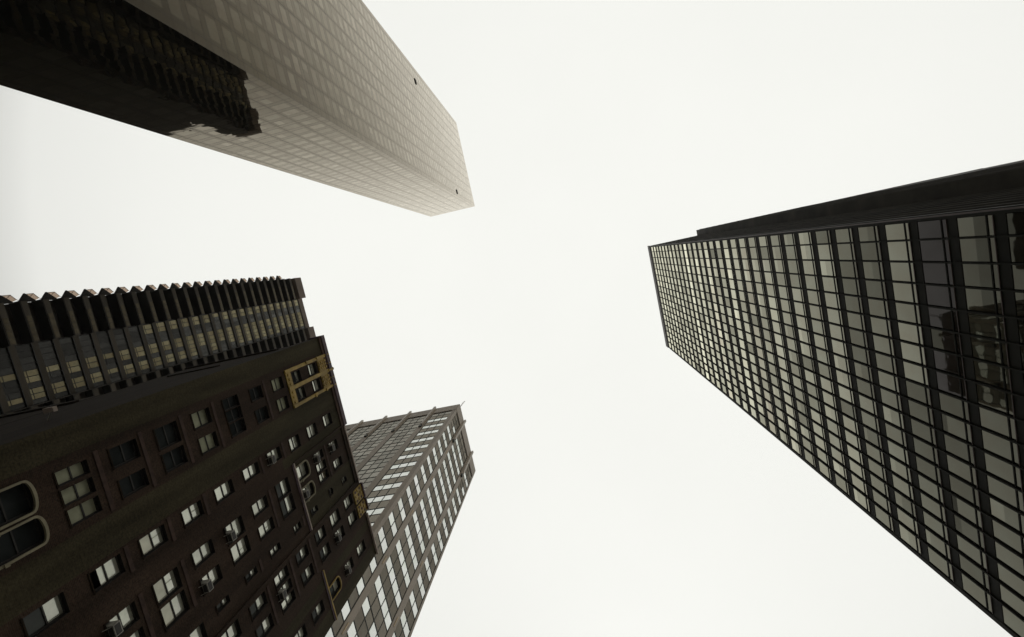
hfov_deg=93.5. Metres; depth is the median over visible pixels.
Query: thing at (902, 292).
window
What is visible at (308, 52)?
window
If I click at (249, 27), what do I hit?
window
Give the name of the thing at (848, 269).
window
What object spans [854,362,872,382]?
window
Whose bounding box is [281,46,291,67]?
window
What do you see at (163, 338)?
window
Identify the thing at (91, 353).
window
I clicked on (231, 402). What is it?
window
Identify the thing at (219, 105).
window
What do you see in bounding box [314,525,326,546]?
window
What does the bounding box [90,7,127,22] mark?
window
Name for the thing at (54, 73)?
window
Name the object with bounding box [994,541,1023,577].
window
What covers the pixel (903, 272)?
window
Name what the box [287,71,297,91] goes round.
window
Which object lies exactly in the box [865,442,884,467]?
window
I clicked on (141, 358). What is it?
window
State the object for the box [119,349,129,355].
window
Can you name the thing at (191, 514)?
window
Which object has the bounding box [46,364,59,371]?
window
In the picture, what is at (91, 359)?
window
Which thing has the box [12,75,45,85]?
window
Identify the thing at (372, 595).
window
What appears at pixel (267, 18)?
window
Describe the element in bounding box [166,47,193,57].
window
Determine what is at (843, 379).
window
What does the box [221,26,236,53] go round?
window
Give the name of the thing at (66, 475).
window
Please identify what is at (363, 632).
window
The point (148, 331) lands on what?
window
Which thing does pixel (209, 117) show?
window
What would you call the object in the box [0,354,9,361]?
window
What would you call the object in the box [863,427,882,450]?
window
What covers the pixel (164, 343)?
window
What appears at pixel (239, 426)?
window
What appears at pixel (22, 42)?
window
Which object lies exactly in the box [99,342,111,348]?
window
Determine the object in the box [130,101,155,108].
window
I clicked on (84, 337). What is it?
window
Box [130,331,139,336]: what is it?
window
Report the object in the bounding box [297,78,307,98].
window
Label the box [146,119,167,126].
window
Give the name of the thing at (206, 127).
window
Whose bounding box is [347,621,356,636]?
window
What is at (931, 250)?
window
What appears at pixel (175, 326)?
window
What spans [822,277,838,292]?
window
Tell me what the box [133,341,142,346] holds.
window
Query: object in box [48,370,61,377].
window
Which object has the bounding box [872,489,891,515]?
window
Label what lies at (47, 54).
window
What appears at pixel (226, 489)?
window
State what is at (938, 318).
window
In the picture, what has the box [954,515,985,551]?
window
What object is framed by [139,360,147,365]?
window
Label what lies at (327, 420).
window
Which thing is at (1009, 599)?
window
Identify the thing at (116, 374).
window
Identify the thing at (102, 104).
window
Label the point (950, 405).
window
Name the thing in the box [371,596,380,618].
window
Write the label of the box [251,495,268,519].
window
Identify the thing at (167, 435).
window
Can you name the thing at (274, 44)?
window
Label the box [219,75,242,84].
window
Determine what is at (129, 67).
window
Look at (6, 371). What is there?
window
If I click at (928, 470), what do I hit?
window
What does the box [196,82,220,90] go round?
window
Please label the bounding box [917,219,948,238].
window
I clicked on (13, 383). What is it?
window
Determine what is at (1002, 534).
window
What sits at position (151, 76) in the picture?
window
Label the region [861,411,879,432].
window
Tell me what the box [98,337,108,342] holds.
window
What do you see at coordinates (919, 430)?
window
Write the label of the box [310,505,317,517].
window
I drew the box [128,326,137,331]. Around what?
window
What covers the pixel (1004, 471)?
window
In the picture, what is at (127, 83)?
window
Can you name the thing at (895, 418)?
window
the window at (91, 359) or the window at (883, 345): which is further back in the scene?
the window at (91, 359)
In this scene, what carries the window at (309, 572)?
in the brick building
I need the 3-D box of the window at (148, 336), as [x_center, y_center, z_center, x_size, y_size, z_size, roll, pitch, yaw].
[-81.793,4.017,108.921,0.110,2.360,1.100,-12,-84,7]
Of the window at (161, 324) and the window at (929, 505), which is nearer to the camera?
the window at (929, 505)
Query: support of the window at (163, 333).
in the balcony tower at (86, 343)
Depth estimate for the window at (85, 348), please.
94.54 m
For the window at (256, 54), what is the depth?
78.84 m
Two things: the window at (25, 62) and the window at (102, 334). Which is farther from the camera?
the window at (102, 334)
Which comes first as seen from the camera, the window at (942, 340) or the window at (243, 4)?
the window at (942, 340)
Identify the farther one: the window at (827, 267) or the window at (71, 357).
the window at (71, 357)
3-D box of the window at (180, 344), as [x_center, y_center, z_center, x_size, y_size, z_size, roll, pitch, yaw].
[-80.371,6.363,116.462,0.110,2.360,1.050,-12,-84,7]
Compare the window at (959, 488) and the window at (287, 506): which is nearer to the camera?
the window at (959, 488)
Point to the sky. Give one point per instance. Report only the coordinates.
(614, 490)
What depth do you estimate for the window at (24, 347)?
83.51 m
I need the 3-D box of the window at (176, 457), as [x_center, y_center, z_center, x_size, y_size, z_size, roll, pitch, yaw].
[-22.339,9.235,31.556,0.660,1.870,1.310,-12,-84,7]
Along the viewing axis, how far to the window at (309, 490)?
45.14 m
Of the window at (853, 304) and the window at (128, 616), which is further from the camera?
the window at (853, 304)
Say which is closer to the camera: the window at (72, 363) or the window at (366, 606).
the window at (366, 606)
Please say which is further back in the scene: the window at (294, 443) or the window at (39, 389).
the window at (39, 389)
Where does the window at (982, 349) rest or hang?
in the office tower at (864, 352)
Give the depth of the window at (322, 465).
48.23 m
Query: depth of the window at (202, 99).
80.64 m
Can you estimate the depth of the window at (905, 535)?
38.99 m
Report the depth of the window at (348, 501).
51.84 m
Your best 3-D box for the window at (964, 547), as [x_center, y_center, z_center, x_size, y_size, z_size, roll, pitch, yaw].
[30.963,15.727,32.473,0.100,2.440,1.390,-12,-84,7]
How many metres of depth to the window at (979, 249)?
27.13 m
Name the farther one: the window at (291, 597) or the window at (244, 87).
the window at (244, 87)
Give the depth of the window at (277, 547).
39.21 m
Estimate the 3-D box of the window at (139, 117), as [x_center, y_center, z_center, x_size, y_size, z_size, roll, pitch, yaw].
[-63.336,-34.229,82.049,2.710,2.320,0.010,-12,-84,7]
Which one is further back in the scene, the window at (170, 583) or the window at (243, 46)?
the window at (243, 46)
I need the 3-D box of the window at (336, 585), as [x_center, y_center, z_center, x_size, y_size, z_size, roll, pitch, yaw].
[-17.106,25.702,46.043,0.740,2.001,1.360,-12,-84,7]
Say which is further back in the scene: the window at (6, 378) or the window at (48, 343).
the window at (48, 343)
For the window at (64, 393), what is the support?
in the balcony tower at (86, 343)
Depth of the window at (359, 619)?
54.74 m
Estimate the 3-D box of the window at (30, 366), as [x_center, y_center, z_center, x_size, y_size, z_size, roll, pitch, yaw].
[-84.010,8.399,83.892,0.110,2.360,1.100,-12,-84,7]
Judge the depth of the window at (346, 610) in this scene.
52.52 m
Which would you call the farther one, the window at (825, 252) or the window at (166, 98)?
the window at (166, 98)
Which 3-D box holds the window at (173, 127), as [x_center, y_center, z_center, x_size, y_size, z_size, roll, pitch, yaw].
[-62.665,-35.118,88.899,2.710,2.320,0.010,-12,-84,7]
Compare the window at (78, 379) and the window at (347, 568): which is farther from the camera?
the window at (78, 379)
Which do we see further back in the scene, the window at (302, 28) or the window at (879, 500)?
the window at (302, 28)
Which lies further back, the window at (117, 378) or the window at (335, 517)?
the window at (117, 378)
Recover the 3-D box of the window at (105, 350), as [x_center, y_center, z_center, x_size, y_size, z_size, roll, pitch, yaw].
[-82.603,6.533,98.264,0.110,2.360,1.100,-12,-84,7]
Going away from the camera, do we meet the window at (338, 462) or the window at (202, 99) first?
the window at (338, 462)
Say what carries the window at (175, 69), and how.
in the glass tower at (339, 94)
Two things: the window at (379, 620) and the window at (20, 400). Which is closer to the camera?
the window at (379, 620)
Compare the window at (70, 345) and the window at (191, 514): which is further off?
the window at (70, 345)
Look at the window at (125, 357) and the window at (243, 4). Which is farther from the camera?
the window at (125, 357)
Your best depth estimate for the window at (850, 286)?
39.94 m
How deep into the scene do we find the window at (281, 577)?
39.41 m
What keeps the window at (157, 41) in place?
in the glass tower at (339, 94)
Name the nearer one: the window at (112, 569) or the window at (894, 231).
the window at (112, 569)
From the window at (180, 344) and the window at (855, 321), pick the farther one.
the window at (180, 344)
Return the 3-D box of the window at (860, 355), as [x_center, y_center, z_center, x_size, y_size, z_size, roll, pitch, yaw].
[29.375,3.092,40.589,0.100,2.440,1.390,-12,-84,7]
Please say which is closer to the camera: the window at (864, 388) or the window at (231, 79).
the window at (864, 388)
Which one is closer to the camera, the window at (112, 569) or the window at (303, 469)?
the window at (112, 569)
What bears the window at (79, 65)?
in the glass tower at (339, 94)
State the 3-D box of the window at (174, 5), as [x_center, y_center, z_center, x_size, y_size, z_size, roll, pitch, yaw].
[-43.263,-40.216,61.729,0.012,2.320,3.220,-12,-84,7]
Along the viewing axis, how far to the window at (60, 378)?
87.84 m
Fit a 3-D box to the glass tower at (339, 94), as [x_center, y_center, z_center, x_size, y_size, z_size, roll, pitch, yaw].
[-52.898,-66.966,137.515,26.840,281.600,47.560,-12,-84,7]
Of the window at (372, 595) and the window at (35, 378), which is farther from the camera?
the window at (35, 378)
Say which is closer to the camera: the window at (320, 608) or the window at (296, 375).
the window at (320, 608)
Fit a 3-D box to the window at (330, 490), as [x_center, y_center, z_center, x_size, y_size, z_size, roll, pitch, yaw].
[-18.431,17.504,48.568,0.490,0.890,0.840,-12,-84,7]
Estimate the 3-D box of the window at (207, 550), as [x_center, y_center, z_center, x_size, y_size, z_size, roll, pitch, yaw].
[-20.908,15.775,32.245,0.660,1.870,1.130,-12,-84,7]
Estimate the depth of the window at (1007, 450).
28.37 m
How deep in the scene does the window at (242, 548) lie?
35.80 m
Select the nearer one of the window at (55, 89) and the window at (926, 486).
the window at (926, 486)
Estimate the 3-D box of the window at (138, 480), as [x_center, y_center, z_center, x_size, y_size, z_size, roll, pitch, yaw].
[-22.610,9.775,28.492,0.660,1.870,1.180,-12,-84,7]
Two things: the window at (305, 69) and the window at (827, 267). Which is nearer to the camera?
the window at (827, 267)
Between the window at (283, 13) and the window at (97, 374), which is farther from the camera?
the window at (97, 374)
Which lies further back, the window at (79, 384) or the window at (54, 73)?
the window at (79, 384)
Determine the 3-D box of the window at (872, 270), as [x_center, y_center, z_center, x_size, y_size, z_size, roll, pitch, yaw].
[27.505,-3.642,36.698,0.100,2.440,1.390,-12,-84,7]
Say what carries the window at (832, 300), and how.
in the office tower at (864, 352)
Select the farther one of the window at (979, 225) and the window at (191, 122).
the window at (191, 122)
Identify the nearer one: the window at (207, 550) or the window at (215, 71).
the window at (207, 550)
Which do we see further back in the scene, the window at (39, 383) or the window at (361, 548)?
the window at (39, 383)
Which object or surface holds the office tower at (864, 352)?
on the ground
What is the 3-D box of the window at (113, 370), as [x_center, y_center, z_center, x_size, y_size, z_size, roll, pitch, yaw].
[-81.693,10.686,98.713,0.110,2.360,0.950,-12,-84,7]
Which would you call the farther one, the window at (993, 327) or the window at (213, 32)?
the window at (213, 32)
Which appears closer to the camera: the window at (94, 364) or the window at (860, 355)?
the window at (860, 355)
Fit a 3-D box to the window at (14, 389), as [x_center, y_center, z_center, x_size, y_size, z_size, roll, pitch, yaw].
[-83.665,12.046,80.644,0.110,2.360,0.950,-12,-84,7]
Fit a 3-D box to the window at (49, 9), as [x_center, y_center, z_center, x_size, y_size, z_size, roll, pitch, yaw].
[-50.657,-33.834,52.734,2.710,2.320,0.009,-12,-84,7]
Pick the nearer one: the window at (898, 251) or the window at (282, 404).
the window at (898, 251)
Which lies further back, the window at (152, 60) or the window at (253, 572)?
the window at (152, 60)
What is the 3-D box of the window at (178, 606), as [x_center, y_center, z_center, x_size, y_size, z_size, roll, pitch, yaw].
[-20.836,17.829,29.429,0.660,1.900,1.460,-12,-84,7]
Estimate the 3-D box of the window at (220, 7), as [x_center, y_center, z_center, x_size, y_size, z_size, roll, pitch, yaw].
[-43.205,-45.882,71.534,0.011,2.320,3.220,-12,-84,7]
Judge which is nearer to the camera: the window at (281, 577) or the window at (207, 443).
the window at (207, 443)
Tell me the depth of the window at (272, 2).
87.82 m
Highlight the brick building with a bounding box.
[0,335,378,636]
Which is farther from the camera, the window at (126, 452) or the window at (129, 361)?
the window at (129, 361)
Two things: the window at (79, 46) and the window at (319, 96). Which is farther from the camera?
the window at (319, 96)
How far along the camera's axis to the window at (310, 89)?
95.99 m
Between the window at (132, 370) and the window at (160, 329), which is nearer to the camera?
the window at (132, 370)
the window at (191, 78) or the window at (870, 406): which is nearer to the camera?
the window at (870, 406)
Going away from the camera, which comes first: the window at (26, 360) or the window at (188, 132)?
the window at (26, 360)
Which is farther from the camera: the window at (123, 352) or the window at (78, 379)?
the window at (123, 352)
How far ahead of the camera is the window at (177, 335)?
116.26 m
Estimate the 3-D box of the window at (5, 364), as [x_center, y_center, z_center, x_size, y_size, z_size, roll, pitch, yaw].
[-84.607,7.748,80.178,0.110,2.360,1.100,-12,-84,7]
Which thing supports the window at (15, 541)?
in the brick building
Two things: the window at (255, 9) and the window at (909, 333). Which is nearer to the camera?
the window at (909, 333)
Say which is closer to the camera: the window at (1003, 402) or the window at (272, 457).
the window at (1003, 402)
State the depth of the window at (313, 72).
98.99 m
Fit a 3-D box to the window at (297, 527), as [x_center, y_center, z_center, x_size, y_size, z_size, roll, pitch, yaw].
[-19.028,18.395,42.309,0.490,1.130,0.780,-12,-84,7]
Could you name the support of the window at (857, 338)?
in the office tower at (864, 352)
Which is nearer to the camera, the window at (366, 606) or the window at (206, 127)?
the window at (366, 606)
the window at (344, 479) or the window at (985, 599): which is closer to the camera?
the window at (985, 599)
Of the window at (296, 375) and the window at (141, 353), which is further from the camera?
the window at (141, 353)
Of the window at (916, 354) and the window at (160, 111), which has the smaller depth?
the window at (916, 354)
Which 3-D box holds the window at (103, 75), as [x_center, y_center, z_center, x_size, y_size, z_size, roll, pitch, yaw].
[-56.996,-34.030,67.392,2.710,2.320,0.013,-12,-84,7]
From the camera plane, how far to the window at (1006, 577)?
29.67 m
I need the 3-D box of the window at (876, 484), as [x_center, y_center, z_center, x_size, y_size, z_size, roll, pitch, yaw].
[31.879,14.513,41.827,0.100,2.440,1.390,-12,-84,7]
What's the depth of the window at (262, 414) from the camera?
41.16 m
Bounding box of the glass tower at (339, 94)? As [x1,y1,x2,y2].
[0,0,474,216]
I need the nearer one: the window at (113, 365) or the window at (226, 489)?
the window at (226, 489)
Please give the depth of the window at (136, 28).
59.09 m
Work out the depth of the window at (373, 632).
57.17 m
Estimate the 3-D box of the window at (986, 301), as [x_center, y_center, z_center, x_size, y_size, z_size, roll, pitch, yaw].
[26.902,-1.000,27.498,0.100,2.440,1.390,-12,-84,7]
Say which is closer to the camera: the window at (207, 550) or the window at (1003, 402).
the window at (1003, 402)
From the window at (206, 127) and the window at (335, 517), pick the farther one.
the window at (206, 127)
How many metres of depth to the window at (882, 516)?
42.10 m
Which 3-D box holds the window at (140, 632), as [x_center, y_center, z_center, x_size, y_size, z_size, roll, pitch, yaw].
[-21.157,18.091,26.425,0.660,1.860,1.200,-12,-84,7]
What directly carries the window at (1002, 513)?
in the office tower at (864, 352)
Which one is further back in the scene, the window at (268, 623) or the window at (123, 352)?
the window at (123, 352)
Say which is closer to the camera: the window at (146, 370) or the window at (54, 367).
the window at (54, 367)
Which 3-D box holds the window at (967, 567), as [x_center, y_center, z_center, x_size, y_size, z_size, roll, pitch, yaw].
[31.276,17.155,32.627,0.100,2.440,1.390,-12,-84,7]
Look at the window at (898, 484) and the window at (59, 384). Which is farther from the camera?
the window at (59, 384)
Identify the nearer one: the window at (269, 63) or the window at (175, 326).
the window at (269, 63)
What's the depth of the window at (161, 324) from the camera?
112.32 m
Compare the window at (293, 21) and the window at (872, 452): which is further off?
the window at (293, 21)
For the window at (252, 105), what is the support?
in the glass tower at (339, 94)
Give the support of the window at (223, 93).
in the glass tower at (339, 94)
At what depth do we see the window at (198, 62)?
69.35 m
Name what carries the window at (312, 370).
in the brick building
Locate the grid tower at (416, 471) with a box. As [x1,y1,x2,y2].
[325,401,475,636]
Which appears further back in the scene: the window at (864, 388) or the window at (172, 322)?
the window at (172, 322)
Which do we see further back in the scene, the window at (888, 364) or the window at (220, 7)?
the window at (220, 7)
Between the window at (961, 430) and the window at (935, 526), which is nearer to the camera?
the window at (961, 430)
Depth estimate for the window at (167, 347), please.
112.87 m
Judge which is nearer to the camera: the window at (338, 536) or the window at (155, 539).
the window at (155, 539)
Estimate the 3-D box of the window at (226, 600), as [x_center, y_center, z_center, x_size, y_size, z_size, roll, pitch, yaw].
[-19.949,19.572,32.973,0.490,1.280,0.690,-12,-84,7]
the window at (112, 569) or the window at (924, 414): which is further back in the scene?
the window at (924, 414)
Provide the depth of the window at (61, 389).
88.01 m
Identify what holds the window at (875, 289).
in the office tower at (864, 352)
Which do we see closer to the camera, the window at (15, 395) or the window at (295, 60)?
the window at (15, 395)
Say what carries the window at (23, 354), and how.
in the balcony tower at (86, 343)
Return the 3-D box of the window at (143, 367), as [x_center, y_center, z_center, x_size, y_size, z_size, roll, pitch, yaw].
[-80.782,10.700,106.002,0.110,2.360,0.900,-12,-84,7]
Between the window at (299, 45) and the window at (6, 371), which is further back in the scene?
the window at (299, 45)
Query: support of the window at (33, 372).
in the balcony tower at (86, 343)
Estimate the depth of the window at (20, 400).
80.83 m
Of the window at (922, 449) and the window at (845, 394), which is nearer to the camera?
the window at (922, 449)
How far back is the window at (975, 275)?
27.29 m
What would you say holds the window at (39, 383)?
in the balcony tower at (86, 343)
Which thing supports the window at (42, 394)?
in the balcony tower at (86, 343)
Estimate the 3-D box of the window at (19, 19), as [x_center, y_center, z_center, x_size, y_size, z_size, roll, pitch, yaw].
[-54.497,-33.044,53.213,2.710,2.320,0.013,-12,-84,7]
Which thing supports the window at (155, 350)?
in the balcony tower at (86, 343)
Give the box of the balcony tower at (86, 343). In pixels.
[0,276,315,415]
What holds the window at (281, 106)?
in the glass tower at (339, 94)
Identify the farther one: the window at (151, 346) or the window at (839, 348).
the window at (151, 346)
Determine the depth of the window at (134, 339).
105.31 m
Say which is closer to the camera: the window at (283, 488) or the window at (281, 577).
the window at (281, 577)
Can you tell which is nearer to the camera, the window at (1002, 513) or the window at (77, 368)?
the window at (1002, 513)
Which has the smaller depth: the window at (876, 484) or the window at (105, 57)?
the window at (876, 484)
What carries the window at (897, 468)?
in the office tower at (864, 352)
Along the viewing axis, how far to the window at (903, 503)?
38.68 m
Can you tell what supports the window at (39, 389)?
in the balcony tower at (86, 343)
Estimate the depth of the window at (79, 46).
60.05 m
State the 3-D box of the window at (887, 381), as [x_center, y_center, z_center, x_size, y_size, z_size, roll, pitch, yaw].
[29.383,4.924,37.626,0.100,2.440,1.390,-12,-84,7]
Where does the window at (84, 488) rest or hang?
in the brick building
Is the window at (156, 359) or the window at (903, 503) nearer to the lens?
the window at (903, 503)
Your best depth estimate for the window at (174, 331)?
116.06 m
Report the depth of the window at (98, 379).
95.26 m
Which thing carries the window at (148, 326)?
in the balcony tower at (86, 343)
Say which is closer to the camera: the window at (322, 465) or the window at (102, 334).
the window at (322, 465)
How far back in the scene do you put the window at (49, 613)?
23.02 m
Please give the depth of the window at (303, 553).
42.56 m
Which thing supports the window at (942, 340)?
in the office tower at (864, 352)
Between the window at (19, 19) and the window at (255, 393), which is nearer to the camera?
the window at (255, 393)
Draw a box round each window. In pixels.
[0,11,38,26]
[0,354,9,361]
[0,360,12,368]
[0,367,13,375]
[0,374,15,382]
[0,480,38,529]
[0,515,49,569]
[1,380,18,388]
[3,35,41,49]
[4,386,19,394]
[5,392,21,400]
[7,397,23,405]
[8,57,43,68]
[9,402,25,410]
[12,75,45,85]
[15,344,30,351]
[17,350,33,357]
[19,356,34,364]
[20,592,69,636]
[21,362,36,370]
[24,369,38,376]
[26,375,40,383]
[28,1,68,17]
[28,380,43,388]
[29,386,44,394]
[31,26,69,40]
[31,391,45,399]
[33,396,48,404]
[36,48,70,60]
[38,67,70,78]
[38,341,52,347]
[40,85,70,94]
[40,346,54,353]
[42,352,56,359]
[44,358,58,365]
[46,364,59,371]
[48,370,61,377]
[50,375,63,383]
[52,381,65,388]
[52,460,89,488]
[53,386,66,393]
[55,391,68,397]
[58,477,95,508]
[59,337,72,344]
[61,343,73,349]
[62,17,98,31]
[62,40,96,52]
[62,348,76,355]
[64,60,95,70]
[64,354,77,361]
[65,77,94,87]
[65,93,93,101]
[65,495,102,528]
[66,360,79,367]
[68,365,81,372]
[70,371,82,377]
[72,376,84,383]
[73,381,85,387]
[75,385,87,392]
[78,334,90,340]
[80,340,92,346]
[82,345,93,351]
[84,350,96,357]
[85,356,97,362]
[87,361,98,368]
[87,554,124,594]
[88,86,116,95]
[89,70,119,80]
[89,100,114,108]
[89,367,100,373]
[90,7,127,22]
[90,31,124,44]
[90,51,121,63]
[90,371,101,378]
[92,376,103,382]
[94,381,104,387]
[96,331,107,337]
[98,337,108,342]
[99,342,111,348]
[101,347,112,353]
[102,601,139,636]
[103,352,113,358]
[105,357,115,364]
[106,362,116,368]
[107,438,140,469]
[108,107,134,114]
[108,367,118,373]
[109,372,119,378]
[110,94,137,102]
[111,376,120,381]
[112,79,139,88]
[113,329,122,334]
[114,62,143,72]
[114,334,124,339]
[116,43,148,55]
[116,338,126,344]
[117,468,149,499]
[118,344,128,350]
[119,22,152,35]
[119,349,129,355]
[121,354,131,360]
[122,359,132,364]
[124,363,133,369]
[125,368,134,373]
[127,372,136,377]
[128,114,151,120]
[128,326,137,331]
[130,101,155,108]
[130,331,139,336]
[130,626,145,636]
[131,336,141,341]
[133,87,158,95]
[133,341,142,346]
[134,346,143,351]
[136,72,163,81]
[136,351,145,356]
[137,355,146,361]
[137,524,168,559]
[139,54,168,65]
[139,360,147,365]
[140,364,149,369]
[141,368,150,373]
[143,35,174,47]
[143,324,151,329]
[144,328,152,333]
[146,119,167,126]
[146,333,154,338]
[147,338,156,343]
[149,108,172,114]
[149,343,157,348]
[150,348,158,353]
[151,352,159,357]
[151,567,182,607]
[153,95,175,102]
[153,356,161,361]
[153,421,181,451]
[154,361,162,365]
[156,322,164,326]
[157,80,182,89]
[158,326,165,331]
[159,331,167,336]
[159,589,189,632]
[160,64,187,74]
[160,335,168,341]
[160,445,187,474]
[161,125,181,130]
[162,340,169,345]
[163,345,171,350]
[165,114,187,120]
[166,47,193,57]
[167,0,184,21]
[169,320,176,324]
[170,102,192,109]
[170,324,177,329]
[171,328,179,333]
[173,333,180,338]
[174,88,197,96]
[174,337,181,342]
[175,342,183,347]
[177,130,196,135]
[179,74,204,82]
[180,499,204,528]
[182,119,201,125]
[185,2,203,33]
[185,57,210,67]
[186,108,207,115]
[189,622,207,636]
[190,407,212,430]
[190,539,214,569]
[191,96,213,103]
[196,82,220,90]
[196,125,215,130]
[197,431,219,455]
[198,564,222,596]
[200,114,220,120]
[203,67,226,76]
[204,15,220,43]
[206,102,226,109]
[212,89,234,97]
[213,479,234,504]
[214,0,228,23]
[214,119,233,125]
[215,594,229,615]
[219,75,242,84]
[220,108,239,115]
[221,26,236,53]
[221,394,239,412]
[222,619,241,636]
[223,515,245,546]
[225,406,242,424]
[226,96,247,103]
[228,418,246,438]
[229,7,243,33]
[229,535,250,566]
[232,114,251,120]
[233,83,255,91]
[237,37,251,63]
[239,0,249,15]
[239,103,260,109]
[242,462,259,483]
[243,17,256,43]
[244,566,257,584]
[247,90,268,97]
[248,385,263,402]
[248,591,267,621]
[250,0,262,25]
[251,46,264,71]
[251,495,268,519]
[252,109,270,115]
[254,406,269,424]
[255,613,273,636]
[257,28,269,52]
[257,517,274,541]
[260,97,279,104]
[262,10,274,34]
[264,55,275,78]
[266,446,281,466]
[269,0,278,17]
[269,37,280,59]
[269,542,280,559]
[270,376,283,392]
[272,103,289,109]
[273,565,288,590]
[274,20,285,43]
[274,477,290,501]
[276,64,287,85]
[276,395,289,413]
[276,578,292,602]
[279,5,288,26]
[279,493,295,520]
[280,589,295,614]
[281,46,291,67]
[285,29,294,50]
[286,0,292,11]
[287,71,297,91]
[288,434,300,453]
[289,14,298,34]
[291,54,301,74]
[292,370,301,383]
[293,0,302,20]
[293,521,301,534]
[295,38,304,57]
[295,544,308,567]
[295,623,307,636]
[296,386,306,400]
[296,460,310,482]
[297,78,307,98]
[299,23,307,42]
[300,562,314,588]
[301,61,310,80]
[302,8,310,27]
[302,480,315,502]
[304,45,313,64]
[306,423,317,440]
[307,85,315,103]
[307,363,316,376]
[310,68,318,86]
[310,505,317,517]
[311,378,321,392]
[311,600,324,625]
[313,449,323,463]
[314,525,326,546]
[315,459,326,474]
[316,91,324,108]
[318,469,328,484]
[319,542,330,564]
[322,412,332,428]
[325,411,470,636]
[328,439,338,454]
[328,487,333,497]
[329,508,340,529]
[329,576,341,600]
[332,612,343,636]
[333,455,342,471]
[334,524,344,545]
[341,475,346,484]
[342,600,350,621]
[343,493,352,511]
[344,556,353,576]
[347,509,356,528]
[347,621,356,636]
[349,587,358,608]
[354,607,364,630]
[356,539,365,558]
[357,577,364,595]
[358,620,368,636]
[362,597,370,617]
[363,566,371,585]
[366,609,373,630]
[368,585,377,606]
[369,623,377,636]
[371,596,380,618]
[375,609,383,631]
[378,622,387,636]
[817,245,833,259]
[820,261,835,276]
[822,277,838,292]
[824,293,840,309]
[827,309,843,325]
[829,324,845,341]
[831,339,847,357]
[834,355,849,373]
[835,228,853,242]
[836,370,852,389]
[837,244,855,260]
[838,385,854,405]
[839,262,858,278]
[842,279,860,295]
[844,296,863,313]
[847,312,865,331]
[849,329,868,348]
[852,346,870,366]
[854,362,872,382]
[856,378,875,400]
[858,226,879,241]
[858,394,877,417]
[860,243,881,260]
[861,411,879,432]
[863,262,884,280]
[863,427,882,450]
[865,280,887,299]
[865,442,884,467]
[868,299,889,318]
[868,459,886,482]
[870,317,892,337]
[870,474,889,499]
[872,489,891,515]
[873,335,894,356]
[874,505,893,531]
[875,353,897,375]
[878,371,899,394]
[880,388,902,412]
[882,406,904,430]
[885,223,910,240]
[885,423,907,448]
[887,241,913,260]
[887,440,909,466]
[890,263,915,282]
[890,458,911,484]
[892,283,918,303]
[892,474,914,502]
[894,491,916,519]
[895,303,921,324]
[897,508,919,537]
[898,322,923,345]
[899,524,921,554]
[900,342,926,366]
[903,361,929,386]
[906,381,931,407]
[908,400,934,427]
[910,418,936,447]
[913,437,939,466]
[915,456,941,486]
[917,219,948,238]
[918,475,944,505]
[920,240,950,261]
[920,493,946,524]
[922,263,953,285]
[923,511,949,543]
[925,285,956,308]
[925,529,951,562]
[927,546,953,581]
[928,307,959,331]
[931,329,962,355]
[933,350,964,377]
[936,372,967,400]
[939,393,970,422]
[941,413,972,444]
[944,434,975,466]
[946,454,977,488]
[949,475,980,509]
[951,495,982,530]
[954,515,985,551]
[956,534,987,572]
[957,215,995,236]
[959,238,997,262]
[959,554,990,593]
[961,573,992,613]
[962,264,1000,288]
[965,288,1003,315]
[968,313,1006,340]
[971,337,1009,366]
[973,360,1011,392]
[976,384,1014,417]
[979,407,1017,441]
[981,430,1020,466]
[984,453,1022,490]
[987,475,1023,512]
[989,497,1023,534]
[992,520,1023,556]
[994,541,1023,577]
[997,563,1023,597]
[999,584,1023,618]
[1002,606,1023,636]
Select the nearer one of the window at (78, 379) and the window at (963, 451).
the window at (963, 451)
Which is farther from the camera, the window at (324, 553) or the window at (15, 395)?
the window at (15, 395)
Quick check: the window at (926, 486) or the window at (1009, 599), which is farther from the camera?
the window at (926, 486)
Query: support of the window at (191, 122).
in the glass tower at (339, 94)
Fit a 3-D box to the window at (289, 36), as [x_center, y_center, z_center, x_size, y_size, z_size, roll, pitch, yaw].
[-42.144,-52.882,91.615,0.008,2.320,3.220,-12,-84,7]
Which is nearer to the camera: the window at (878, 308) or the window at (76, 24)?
the window at (878, 308)
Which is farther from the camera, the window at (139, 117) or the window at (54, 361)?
the window at (54, 361)
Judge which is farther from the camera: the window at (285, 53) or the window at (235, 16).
the window at (285, 53)
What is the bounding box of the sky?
[0,0,1023,636]
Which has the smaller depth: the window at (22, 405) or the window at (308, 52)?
the window at (22, 405)
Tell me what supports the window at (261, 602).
in the brick building
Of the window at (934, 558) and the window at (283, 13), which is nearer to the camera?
the window at (934, 558)
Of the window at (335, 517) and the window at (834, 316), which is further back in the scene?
the window at (335, 517)
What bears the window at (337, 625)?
in the grid tower at (416, 471)
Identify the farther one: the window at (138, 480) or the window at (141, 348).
the window at (141, 348)
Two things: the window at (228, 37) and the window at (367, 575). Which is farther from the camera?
the window at (228, 37)
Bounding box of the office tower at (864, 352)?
[648,160,1023,636]

